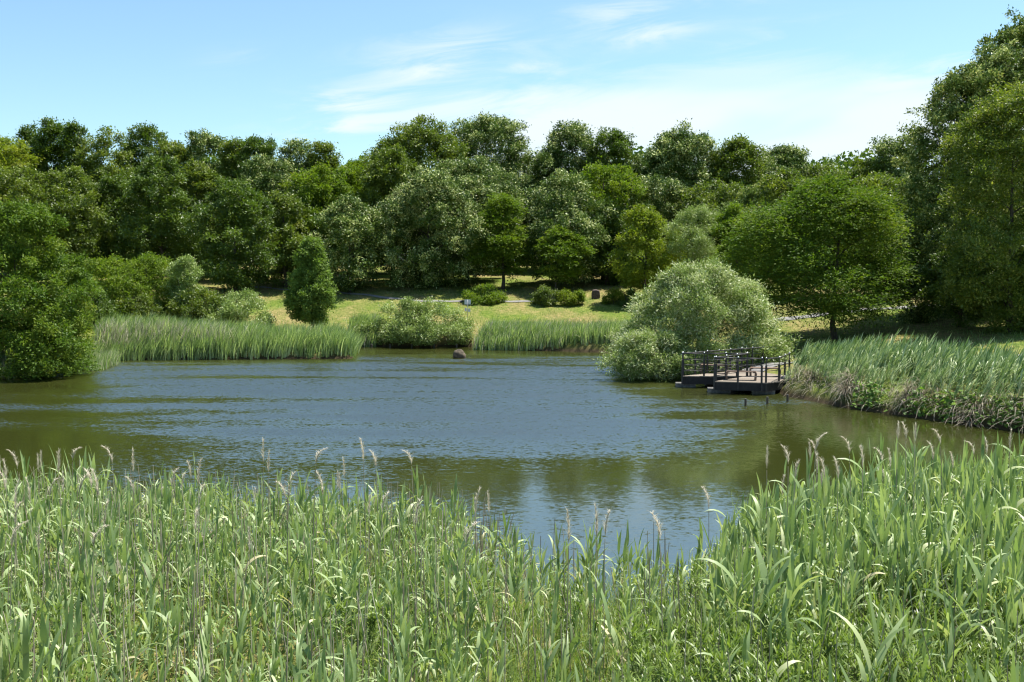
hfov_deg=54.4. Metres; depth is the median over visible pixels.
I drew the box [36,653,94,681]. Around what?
weed
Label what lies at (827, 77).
sky
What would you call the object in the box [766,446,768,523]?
plume reed
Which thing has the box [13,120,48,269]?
tall tree
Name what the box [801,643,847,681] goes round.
weed
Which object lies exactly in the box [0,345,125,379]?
reed bed
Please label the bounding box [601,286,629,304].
lawn shrub
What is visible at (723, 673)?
weed
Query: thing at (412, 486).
plume reed
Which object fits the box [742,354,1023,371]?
path
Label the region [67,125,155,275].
tall tree
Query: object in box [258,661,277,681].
reed
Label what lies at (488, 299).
lawn shrub
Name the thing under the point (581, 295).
lawn shrub
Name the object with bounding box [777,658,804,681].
weed
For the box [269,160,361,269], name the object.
leafy tree
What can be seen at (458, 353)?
boulder
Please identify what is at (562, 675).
reed
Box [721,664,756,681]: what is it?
weed
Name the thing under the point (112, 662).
reed
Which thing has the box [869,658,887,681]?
weed
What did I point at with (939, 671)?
weed
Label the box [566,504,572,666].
plume reed
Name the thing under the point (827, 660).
weed
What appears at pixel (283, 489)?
plume reed
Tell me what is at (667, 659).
weed
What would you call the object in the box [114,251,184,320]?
shrub
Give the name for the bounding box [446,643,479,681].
reed
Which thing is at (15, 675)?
reed
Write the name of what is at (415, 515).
plume reed
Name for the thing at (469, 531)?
plume reed
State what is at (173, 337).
reed bed
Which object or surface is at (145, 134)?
tall tree
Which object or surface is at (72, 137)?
tall tree
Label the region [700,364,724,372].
bench
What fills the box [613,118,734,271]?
tall tree
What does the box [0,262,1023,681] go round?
ground
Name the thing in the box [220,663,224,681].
reed
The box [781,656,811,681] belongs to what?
weed
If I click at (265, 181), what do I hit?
leafy tree
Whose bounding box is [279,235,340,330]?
cone tree
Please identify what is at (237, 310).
shrub
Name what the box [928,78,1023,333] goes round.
tall tree
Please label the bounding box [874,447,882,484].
plume reed
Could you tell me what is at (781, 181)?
leafy tree
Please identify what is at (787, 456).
plume reed
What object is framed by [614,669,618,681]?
reed
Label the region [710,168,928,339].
spreading tree
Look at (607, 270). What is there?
leafy tree
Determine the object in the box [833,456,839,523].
plume reed
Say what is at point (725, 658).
weed
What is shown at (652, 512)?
plume reed
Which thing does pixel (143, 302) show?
shrub
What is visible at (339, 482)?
plume reed
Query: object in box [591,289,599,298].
standing stone
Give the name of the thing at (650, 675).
reed
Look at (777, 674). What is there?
weed
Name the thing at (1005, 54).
tall tree
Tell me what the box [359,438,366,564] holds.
plume reed
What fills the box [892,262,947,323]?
lawn shrub
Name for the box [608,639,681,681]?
weed
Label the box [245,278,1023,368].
lawn grass
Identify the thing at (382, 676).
reed
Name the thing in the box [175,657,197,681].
weed
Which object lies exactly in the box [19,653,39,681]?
reed
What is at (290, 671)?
weed
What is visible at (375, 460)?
plume reed
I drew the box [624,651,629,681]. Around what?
reed
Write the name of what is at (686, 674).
weed
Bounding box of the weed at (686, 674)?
[680,666,694,681]
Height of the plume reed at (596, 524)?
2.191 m
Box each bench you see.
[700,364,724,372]
[725,371,756,380]
[749,367,780,376]
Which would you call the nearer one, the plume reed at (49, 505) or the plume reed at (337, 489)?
the plume reed at (49, 505)
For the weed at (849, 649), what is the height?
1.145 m
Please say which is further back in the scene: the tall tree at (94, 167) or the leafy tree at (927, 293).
the tall tree at (94, 167)
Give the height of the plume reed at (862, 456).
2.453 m
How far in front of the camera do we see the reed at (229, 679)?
9.60 m
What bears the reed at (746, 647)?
on the ground at (528, 308)
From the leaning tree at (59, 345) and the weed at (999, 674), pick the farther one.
the leaning tree at (59, 345)
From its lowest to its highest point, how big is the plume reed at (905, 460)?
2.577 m
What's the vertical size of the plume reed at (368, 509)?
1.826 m
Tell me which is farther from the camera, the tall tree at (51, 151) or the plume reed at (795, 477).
the tall tree at (51, 151)
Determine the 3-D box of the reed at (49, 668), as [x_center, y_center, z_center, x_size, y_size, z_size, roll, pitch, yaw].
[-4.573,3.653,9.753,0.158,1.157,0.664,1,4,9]
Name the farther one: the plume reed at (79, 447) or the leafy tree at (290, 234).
the leafy tree at (290, 234)
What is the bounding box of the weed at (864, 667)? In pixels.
[856,658,874,681]
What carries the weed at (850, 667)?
on the ground at (528, 308)
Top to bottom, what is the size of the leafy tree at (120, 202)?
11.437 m
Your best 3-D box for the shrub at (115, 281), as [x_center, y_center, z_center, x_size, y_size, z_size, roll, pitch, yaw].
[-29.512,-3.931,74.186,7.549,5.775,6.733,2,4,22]
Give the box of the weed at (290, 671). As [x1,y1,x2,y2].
[285,660,296,681]
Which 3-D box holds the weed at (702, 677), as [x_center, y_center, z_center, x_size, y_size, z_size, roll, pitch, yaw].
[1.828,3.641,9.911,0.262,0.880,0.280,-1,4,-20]
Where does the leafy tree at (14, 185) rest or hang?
on the ground at (528, 308)
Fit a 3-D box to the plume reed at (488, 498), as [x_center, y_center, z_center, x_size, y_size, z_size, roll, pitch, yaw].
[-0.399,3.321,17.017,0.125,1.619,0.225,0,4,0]
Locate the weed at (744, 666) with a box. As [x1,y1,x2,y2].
[718,659,749,681]
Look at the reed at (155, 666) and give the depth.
9.93 m
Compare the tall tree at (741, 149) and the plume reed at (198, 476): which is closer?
the plume reed at (198, 476)
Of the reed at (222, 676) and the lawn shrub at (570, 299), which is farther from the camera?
the lawn shrub at (570, 299)
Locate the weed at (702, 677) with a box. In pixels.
[690,662,705,681]
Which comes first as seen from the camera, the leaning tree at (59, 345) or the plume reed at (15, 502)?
the plume reed at (15, 502)
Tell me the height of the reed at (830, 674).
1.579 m
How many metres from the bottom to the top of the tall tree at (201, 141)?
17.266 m
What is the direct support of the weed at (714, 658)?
on the ground at (528, 308)
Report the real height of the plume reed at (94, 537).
1.899 m
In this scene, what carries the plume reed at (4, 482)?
on the ground at (528, 308)
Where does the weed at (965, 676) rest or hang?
on the ground at (528, 308)
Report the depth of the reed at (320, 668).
9.41 m
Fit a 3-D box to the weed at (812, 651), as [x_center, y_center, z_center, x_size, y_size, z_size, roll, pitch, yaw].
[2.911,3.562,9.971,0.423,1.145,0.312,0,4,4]
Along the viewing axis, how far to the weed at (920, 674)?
9.71 m
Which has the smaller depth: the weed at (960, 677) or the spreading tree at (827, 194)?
the weed at (960, 677)
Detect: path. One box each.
[252,286,557,301]
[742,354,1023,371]
[773,306,915,319]
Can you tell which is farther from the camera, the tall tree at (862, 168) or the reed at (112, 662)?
the tall tree at (862, 168)
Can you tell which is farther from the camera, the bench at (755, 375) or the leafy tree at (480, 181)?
the leafy tree at (480, 181)
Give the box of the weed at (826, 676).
[820,666,872,681]
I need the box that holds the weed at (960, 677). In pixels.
[948,669,963,681]
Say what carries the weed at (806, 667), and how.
on the ground at (528, 308)
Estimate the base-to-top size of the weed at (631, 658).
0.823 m
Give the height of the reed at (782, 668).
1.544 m
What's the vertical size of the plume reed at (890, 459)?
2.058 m
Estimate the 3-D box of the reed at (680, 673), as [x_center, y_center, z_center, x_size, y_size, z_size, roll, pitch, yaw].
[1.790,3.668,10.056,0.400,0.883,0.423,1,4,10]
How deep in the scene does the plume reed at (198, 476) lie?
14.87 m
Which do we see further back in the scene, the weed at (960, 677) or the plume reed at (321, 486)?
the plume reed at (321, 486)
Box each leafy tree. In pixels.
[0,164,81,279]
[24,163,120,277]
[66,172,157,279]
[111,152,205,282]
[158,157,225,267]
[180,175,286,293]
[226,152,293,271]
[245,189,329,287]
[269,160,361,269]
[309,191,397,292]
[312,161,382,246]
[353,142,427,279]
[402,152,530,280]
[517,167,625,285]
[562,155,648,280]
[571,196,647,285]
[607,200,691,297]
[614,173,702,276]
[659,203,722,268]
[665,177,748,278]
[705,184,767,281]
[706,201,757,302]
[730,165,841,296]
[823,169,934,290]
[909,247,998,327]
[986,249,1023,328]
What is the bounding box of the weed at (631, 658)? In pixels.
[619,651,640,681]
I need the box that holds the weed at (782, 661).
[773,650,790,680]
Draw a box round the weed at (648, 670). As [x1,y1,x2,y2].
[634,638,678,681]
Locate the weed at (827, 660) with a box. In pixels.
[819,653,834,681]
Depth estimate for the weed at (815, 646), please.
10.25 m
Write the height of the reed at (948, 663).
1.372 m
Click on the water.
(536, 441)
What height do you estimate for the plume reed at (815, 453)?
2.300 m
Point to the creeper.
(999, 405)
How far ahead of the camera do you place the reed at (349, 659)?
9.82 m
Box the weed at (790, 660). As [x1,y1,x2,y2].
[761,647,802,681]
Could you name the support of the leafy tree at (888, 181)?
on the ground at (528, 308)
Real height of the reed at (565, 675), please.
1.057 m
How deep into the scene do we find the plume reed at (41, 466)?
18.90 m
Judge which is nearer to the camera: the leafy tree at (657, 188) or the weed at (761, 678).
the weed at (761, 678)
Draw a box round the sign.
[464,300,470,320]
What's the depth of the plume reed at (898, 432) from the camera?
16.86 m
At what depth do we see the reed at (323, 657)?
9.48 m
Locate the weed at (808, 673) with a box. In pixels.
[800,656,826,681]
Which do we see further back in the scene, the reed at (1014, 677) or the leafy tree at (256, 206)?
the leafy tree at (256, 206)
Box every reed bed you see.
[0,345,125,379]
[0,425,1023,681]
[85,309,365,360]
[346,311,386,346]
[472,316,648,350]
[784,328,1023,410]
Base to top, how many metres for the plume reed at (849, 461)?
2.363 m
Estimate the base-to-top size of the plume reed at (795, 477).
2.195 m
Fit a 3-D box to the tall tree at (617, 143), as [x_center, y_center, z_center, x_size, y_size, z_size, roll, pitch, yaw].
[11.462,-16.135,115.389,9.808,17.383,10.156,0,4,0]
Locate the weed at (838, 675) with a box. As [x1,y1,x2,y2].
[828,667,844,681]
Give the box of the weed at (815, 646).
[801,638,823,679]
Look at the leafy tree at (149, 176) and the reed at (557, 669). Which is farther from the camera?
the leafy tree at (149, 176)
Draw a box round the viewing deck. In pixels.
[675,346,789,393]
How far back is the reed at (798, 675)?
8.28 m
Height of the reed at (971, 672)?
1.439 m
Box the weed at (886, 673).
[874,641,888,681]
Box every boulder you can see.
[453,349,465,357]
[781,375,790,384]
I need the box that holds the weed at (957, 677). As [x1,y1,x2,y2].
[900,645,960,681]
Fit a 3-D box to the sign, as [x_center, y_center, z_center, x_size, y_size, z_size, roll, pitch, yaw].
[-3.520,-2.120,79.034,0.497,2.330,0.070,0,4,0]
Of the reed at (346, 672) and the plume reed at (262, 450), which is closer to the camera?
the reed at (346, 672)
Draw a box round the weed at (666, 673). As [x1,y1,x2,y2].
[661,660,681,681]
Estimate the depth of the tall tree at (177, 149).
115.40 m
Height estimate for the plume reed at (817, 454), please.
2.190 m
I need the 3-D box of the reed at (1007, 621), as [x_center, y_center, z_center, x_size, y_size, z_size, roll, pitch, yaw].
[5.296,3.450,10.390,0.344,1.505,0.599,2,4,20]
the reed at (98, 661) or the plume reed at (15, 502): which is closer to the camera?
the reed at (98, 661)
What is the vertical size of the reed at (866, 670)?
1.161 m
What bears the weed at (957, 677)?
on the ground at (528, 308)
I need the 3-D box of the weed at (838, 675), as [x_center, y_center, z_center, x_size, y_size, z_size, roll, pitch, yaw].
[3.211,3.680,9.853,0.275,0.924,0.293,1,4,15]
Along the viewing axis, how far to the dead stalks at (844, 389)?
40.13 m
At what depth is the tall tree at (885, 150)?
110.60 m
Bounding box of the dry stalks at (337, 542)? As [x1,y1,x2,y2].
[0,458,1023,681]
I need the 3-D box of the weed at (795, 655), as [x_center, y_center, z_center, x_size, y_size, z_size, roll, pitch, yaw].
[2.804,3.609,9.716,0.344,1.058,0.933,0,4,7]
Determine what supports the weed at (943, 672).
on the ground at (528, 308)
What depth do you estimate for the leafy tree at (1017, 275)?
58.57 m
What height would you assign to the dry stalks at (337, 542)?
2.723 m
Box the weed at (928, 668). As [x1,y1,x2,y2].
[871,653,936,681]
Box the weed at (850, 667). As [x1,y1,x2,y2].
[832,652,865,681]
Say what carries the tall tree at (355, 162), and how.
on the ground at (528, 308)
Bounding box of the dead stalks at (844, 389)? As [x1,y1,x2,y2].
[778,364,1023,431]
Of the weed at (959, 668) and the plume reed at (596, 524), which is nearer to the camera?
the weed at (959, 668)
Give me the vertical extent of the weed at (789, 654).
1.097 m
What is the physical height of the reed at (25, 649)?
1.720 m
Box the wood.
[0,146,955,264]
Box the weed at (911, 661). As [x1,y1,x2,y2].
[902,649,922,681]
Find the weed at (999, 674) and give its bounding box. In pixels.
[992,664,1005,681]
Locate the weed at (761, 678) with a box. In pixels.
[731,650,767,681]
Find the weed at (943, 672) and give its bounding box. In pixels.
[936,661,950,681]
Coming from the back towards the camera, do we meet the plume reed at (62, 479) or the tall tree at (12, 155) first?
the tall tree at (12, 155)
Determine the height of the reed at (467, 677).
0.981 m
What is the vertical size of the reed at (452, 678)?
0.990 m
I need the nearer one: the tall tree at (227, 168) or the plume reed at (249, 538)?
the plume reed at (249, 538)
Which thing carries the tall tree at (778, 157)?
on the ground at (528, 308)
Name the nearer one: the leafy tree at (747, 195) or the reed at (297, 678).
the reed at (297, 678)
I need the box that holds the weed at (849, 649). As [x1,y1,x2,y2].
[841,628,885,681]
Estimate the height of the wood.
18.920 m
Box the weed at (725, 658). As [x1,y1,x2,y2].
[719,635,741,681]
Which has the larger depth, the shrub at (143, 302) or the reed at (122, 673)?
the shrub at (143, 302)
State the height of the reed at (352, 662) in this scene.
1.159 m
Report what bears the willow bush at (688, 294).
on the ground at (528, 308)
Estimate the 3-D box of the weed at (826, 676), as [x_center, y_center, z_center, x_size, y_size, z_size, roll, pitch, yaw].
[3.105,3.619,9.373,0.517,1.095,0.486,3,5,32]
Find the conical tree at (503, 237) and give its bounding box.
[462,192,539,288]
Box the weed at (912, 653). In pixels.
[858,643,919,681]
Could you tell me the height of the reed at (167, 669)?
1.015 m
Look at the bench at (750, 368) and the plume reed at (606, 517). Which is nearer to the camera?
the plume reed at (606, 517)
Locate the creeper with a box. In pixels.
[850,380,1023,430]
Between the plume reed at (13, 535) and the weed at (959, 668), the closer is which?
the weed at (959, 668)
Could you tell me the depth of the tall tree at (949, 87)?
66.42 m
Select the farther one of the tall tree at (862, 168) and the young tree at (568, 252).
the tall tree at (862, 168)
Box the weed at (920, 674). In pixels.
[905,665,930,681]
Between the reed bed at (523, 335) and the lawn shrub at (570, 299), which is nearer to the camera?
the reed bed at (523, 335)
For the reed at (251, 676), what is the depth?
10.32 m
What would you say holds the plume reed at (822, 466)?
on the ground at (528, 308)
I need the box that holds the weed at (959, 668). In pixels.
[951,659,973,681]
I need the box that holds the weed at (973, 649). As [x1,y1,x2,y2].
[969,639,1010,681]
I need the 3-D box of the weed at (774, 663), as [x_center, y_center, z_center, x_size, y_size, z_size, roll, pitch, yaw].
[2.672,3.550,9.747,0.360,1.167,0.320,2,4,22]
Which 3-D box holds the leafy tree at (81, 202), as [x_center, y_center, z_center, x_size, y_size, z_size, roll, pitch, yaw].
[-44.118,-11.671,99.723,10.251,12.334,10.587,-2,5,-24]
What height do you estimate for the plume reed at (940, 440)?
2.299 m
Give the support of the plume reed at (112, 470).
on the ground at (528, 308)
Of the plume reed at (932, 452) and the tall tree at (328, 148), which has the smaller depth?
the plume reed at (932, 452)
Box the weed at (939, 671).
[913,640,942,679]
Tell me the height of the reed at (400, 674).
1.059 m
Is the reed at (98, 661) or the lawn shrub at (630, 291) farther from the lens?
the lawn shrub at (630, 291)
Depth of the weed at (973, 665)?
10.30 m
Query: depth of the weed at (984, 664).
9.78 m
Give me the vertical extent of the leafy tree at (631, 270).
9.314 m
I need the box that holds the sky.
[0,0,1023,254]
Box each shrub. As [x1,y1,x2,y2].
[18,287,93,333]
[67,250,157,317]
[76,286,121,328]
[97,289,169,319]
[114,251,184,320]
[159,253,211,317]
[163,285,229,322]
[197,287,280,326]
[461,282,508,305]
[529,284,558,306]
[554,288,578,306]
[574,288,586,305]
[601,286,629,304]
[615,287,641,306]
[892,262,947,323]
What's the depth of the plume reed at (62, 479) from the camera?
17.11 m
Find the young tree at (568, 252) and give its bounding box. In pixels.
[532,222,595,290]
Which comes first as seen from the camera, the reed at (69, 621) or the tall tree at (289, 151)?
the reed at (69, 621)
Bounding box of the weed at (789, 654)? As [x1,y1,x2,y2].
[753,638,793,681]
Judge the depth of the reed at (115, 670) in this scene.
10.43 m
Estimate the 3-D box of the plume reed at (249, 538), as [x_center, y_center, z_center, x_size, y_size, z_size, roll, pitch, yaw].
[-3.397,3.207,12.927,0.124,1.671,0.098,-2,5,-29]
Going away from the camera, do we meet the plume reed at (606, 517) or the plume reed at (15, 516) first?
the plume reed at (606, 517)
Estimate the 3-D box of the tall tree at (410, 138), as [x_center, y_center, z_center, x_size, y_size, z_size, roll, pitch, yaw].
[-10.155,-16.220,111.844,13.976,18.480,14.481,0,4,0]
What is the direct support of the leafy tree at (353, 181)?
on the ground at (528, 308)
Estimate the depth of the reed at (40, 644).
10.54 m
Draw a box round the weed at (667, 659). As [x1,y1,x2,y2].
[660,654,694,681]
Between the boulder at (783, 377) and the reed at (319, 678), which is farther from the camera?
the boulder at (783, 377)
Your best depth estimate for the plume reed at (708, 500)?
17.55 m
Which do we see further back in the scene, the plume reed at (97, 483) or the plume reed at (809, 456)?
the plume reed at (809, 456)
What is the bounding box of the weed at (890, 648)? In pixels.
[851,640,899,681]
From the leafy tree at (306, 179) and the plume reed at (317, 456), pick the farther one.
the leafy tree at (306, 179)
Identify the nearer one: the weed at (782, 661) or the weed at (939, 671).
the weed at (782, 661)
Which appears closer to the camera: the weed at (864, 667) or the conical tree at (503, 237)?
the weed at (864, 667)
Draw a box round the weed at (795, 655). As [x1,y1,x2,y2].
[788,644,804,680]
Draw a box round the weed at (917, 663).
[911,644,929,681]
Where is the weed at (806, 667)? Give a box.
[798,660,815,681]
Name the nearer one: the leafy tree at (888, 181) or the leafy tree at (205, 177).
the leafy tree at (888, 181)
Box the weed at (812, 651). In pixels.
[788,640,821,680]
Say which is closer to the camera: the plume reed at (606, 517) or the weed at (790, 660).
the weed at (790, 660)
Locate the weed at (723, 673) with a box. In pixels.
[712,633,748,681]
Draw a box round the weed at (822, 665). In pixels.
[752,655,833,681]
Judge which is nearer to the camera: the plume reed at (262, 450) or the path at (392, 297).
the plume reed at (262, 450)
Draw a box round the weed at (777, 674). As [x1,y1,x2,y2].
[762,656,802,681]
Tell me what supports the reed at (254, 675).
on the ground at (528, 308)
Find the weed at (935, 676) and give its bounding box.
[931,670,943,681]
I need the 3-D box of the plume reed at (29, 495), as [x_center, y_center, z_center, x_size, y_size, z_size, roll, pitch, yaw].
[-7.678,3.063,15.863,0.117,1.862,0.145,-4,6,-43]
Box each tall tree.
[0,133,45,276]
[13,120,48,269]
[28,115,73,247]
[55,117,94,219]
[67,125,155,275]
[113,120,183,247]
[150,138,190,271]
[178,127,228,268]
[207,135,253,265]
[231,133,286,271]
[275,137,322,264]
[303,140,343,265]
[336,157,371,270]
[360,113,479,273]
[421,108,553,272]
[525,119,613,270]
[574,126,639,270]
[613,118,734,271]
[696,132,776,235]
[738,142,822,230]
[801,159,860,256]
[821,156,897,272]
[861,132,934,261]
[880,63,1023,316]
[927,38,1023,301]
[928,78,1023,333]
[943,4,1023,257]
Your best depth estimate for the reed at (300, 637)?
9.97 m
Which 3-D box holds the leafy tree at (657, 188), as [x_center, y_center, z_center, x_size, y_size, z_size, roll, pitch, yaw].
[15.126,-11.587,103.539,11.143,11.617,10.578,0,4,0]
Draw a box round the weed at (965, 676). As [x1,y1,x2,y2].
[960,661,1003,681]
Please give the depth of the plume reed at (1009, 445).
19.71 m
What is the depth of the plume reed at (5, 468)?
18.43 m
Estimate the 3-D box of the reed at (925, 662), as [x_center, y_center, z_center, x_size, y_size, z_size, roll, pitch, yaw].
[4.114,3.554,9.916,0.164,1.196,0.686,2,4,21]
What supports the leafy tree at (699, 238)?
on the ground at (528, 308)
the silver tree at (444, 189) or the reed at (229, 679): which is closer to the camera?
the reed at (229, 679)
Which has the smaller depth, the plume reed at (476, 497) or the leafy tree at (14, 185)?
the plume reed at (476, 497)
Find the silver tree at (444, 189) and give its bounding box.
[358,164,504,290]
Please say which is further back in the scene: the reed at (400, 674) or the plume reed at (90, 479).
the plume reed at (90, 479)
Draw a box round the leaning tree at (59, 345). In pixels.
[0,198,104,379]
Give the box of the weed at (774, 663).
[768,643,786,679]
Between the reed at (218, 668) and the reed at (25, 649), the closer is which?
the reed at (25, 649)
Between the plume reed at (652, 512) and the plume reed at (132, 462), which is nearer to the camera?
the plume reed at (652, 512)
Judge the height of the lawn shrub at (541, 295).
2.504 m
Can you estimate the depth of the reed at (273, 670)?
9.84 m
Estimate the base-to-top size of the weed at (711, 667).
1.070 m
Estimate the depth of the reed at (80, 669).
10.11 m
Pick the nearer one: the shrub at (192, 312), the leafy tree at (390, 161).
the shrub at (192, 312)
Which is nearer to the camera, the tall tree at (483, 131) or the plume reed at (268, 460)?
the plume reed at (268, 460)
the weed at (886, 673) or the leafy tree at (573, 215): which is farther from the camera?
the leafy tree at (573, 215)
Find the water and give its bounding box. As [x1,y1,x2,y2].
[0,347,1023,611]
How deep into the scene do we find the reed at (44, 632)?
10.20 m
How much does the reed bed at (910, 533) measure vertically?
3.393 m
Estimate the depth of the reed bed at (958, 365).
41.42 m
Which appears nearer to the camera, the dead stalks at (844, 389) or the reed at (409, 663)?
the reed at (409, 663)
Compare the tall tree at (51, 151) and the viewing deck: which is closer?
the viewing deck
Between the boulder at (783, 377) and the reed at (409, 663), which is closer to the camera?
the reed at (409, 663)
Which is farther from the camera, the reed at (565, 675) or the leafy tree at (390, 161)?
the leafy tree at (390, 161)
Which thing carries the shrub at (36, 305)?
on the ground at (528, 308)
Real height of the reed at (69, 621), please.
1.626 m
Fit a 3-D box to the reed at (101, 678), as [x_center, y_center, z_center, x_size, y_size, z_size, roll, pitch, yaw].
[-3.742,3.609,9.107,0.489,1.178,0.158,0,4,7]
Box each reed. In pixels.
[0,472,9,536]
[2,458,6,482]
[4,616,54,681]
[5,521,25,619]
[6,449,21,517]
[12,502,21,522]
[13,479,19,586]
[13,654,37,681]
[17,626,49,677]
[17,644,44,681]
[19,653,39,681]
[25,477,31,532]
[29,611,74,679]
[29,660,47,681]
[36,525,40,604]
[37,454,39,547]
[39,451,42,500]
[42,653,59,681]
[48,477,59,564]
[52,590,98,681]
[55,448,65,581]
[61,470,64,498]
[61,656,102,679]
[71,446,81,509]
[73,636,104,681]
[78,471,91,560]
[83,468,92,526]
[87,623,104,681]
[90,524,107,633]
[92,469,102,564]
[94,671,104,681]
[95,643,115,681]
[100,499,110,633]
[101,634,131,680]
[103,446,115,507]
[109,640,147,681]
[114,654,128,681]
[120,652,128,681]
[127,477,137,522]
[130,446,135,552]
[146,653,174,681]
[154,661,178,681]
[170,468,177,576]
[181,626,232,681]
[191,508,199,660]
[196,459,201,567]
[199,483,205,586]
[209,637,246,681]
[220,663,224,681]
[225,657,235,681]
[242,660,269,681]
[247,526,251,581]
[249,663,269,681]
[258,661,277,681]
[260,660,275,681]
[261,439,264,460]
[263,601,342,681]
[267,449,269,536]
[268,650,312,681]
[275,481,287,525]
[287,471,295,570]
[291,629,342,681]
[291,662,300,681]
[306,650,340,681]
[312,448,327,604]
[315,660,375,681]
[316,470,325,542]
[318,659,326,681]
[319,655,321,681]
[329,641,371,681]
[332,648,357,681]
[337,470,338,533]
[338,471,340,521]
[342,457,346,482]
[344,648,355,681]
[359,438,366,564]
[367,494,371,578]
[369,623,421,681]
[371,451,378,537]
[379,492,388,554]
[380,665,397,681]
[390,653,396,681]
[394,647,414,681]
[403,450,414,551]
[412,497,421,667]
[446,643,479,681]
[446,660,454,681]
[456,658,479,681]
[464,521,479,668]
[472,485,480,547]
[487,491,490,561]
[554,659,577,681]
[561,666,570,681]
[563,653,571,681]
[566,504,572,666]
[574,662,586,681]
[592,502,599,661]
[603,509,610,642]
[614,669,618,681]
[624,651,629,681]
[644,665,671,681]
[649,510,662,677]
[670,653,701,681]
[695,630,754,681]
[701,486,710,568]
[712,628,742,681]
[731,629,765,681]
[740,621,803,681]
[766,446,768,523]
[781,444,791,513]
[792,664,800,681]
[793,462,798,504]
[807,438,816,486]
[808,442,811,483]
[811,432,826,527]
[816,451,818,487]
[819,456,824,477]
[828,640,842,681]
[830,577,908,681]
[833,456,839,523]
[841,436,851,494]
[854,638,898,679]
[859,445,863,495]
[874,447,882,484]
[888,447,891,494]
[890,662,898,681]
[895,421,900,501]
[902,421,908,506]
[913,422,916,512]
[917,637,934,680]
[928,442,933,464]
[933,429,942,500]
[940,605,966,681]
[949,451,953,476]
[964,645,981,681]
[975,653,988,681]
[985,437,987,465]
[986,650,988,681]
[988,647,1018,681]
[1000,597,1023,681]
[1008,429,1011,474]
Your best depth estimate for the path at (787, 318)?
72.92 m
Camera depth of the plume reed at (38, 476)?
18.45 m
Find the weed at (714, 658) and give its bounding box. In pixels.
[683,642,720,681]
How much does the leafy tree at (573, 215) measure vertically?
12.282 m
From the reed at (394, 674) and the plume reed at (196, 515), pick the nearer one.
the reed at (394, 674)
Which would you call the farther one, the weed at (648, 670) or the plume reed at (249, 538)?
the plume reed at (249, 538)
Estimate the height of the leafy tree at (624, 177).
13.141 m
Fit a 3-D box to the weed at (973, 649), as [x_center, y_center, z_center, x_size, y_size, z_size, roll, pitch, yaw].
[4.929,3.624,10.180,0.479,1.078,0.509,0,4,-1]
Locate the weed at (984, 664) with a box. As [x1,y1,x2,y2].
[982,657,1005,681]
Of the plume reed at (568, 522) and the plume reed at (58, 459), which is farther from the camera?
the plume reed at (58, 459)
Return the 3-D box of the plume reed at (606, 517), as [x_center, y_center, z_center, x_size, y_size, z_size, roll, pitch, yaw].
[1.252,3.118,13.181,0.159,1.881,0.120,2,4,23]
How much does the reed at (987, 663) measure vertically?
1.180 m
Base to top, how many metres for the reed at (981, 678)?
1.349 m
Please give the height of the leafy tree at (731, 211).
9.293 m
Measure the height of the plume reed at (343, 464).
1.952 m
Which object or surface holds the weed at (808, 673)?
on the ground at (528, 308)
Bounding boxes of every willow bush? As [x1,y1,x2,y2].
[360,296,477,345]
[593,325,711,381]
[599,255,808,379]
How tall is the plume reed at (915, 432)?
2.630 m
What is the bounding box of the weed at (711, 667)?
[703,653,718,681]
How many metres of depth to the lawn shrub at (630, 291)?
88.52 m
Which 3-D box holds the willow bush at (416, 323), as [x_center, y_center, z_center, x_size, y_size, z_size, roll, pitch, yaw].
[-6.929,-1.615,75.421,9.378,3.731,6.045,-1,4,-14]
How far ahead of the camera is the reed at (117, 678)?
9.82 m
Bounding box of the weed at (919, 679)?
[908,672,937,681]
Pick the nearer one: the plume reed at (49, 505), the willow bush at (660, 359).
the plume reed at (49, 505)
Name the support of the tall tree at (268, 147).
on the ground at (528, 308)
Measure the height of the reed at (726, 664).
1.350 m
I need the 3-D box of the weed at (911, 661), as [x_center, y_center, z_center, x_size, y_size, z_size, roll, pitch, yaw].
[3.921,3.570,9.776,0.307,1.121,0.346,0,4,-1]
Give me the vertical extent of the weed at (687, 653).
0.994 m
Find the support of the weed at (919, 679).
on the ground at (528, 308)
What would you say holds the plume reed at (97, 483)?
on the ground at (528, 308)
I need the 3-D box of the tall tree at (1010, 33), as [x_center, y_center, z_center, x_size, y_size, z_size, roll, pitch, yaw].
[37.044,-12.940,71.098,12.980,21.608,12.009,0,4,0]
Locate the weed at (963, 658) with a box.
[953,651,995,681]
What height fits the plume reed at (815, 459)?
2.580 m
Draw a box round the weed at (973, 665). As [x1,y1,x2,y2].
[957,653,992,673]
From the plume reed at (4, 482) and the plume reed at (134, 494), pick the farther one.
the plume reed at (134, 494)
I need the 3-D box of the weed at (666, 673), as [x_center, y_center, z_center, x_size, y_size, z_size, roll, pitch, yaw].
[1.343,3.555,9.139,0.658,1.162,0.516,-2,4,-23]
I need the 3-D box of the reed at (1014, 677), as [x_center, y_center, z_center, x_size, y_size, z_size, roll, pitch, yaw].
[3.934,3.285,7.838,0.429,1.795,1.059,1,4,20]
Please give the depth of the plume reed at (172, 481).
16.12 m
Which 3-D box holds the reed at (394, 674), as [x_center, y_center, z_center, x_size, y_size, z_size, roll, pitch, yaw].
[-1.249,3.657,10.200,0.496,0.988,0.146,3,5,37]
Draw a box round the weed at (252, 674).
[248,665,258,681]
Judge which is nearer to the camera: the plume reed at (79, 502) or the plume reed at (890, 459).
the plume reed at (79, 502)
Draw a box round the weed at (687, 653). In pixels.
[661,636,712,681]
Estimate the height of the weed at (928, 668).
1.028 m
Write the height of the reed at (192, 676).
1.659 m

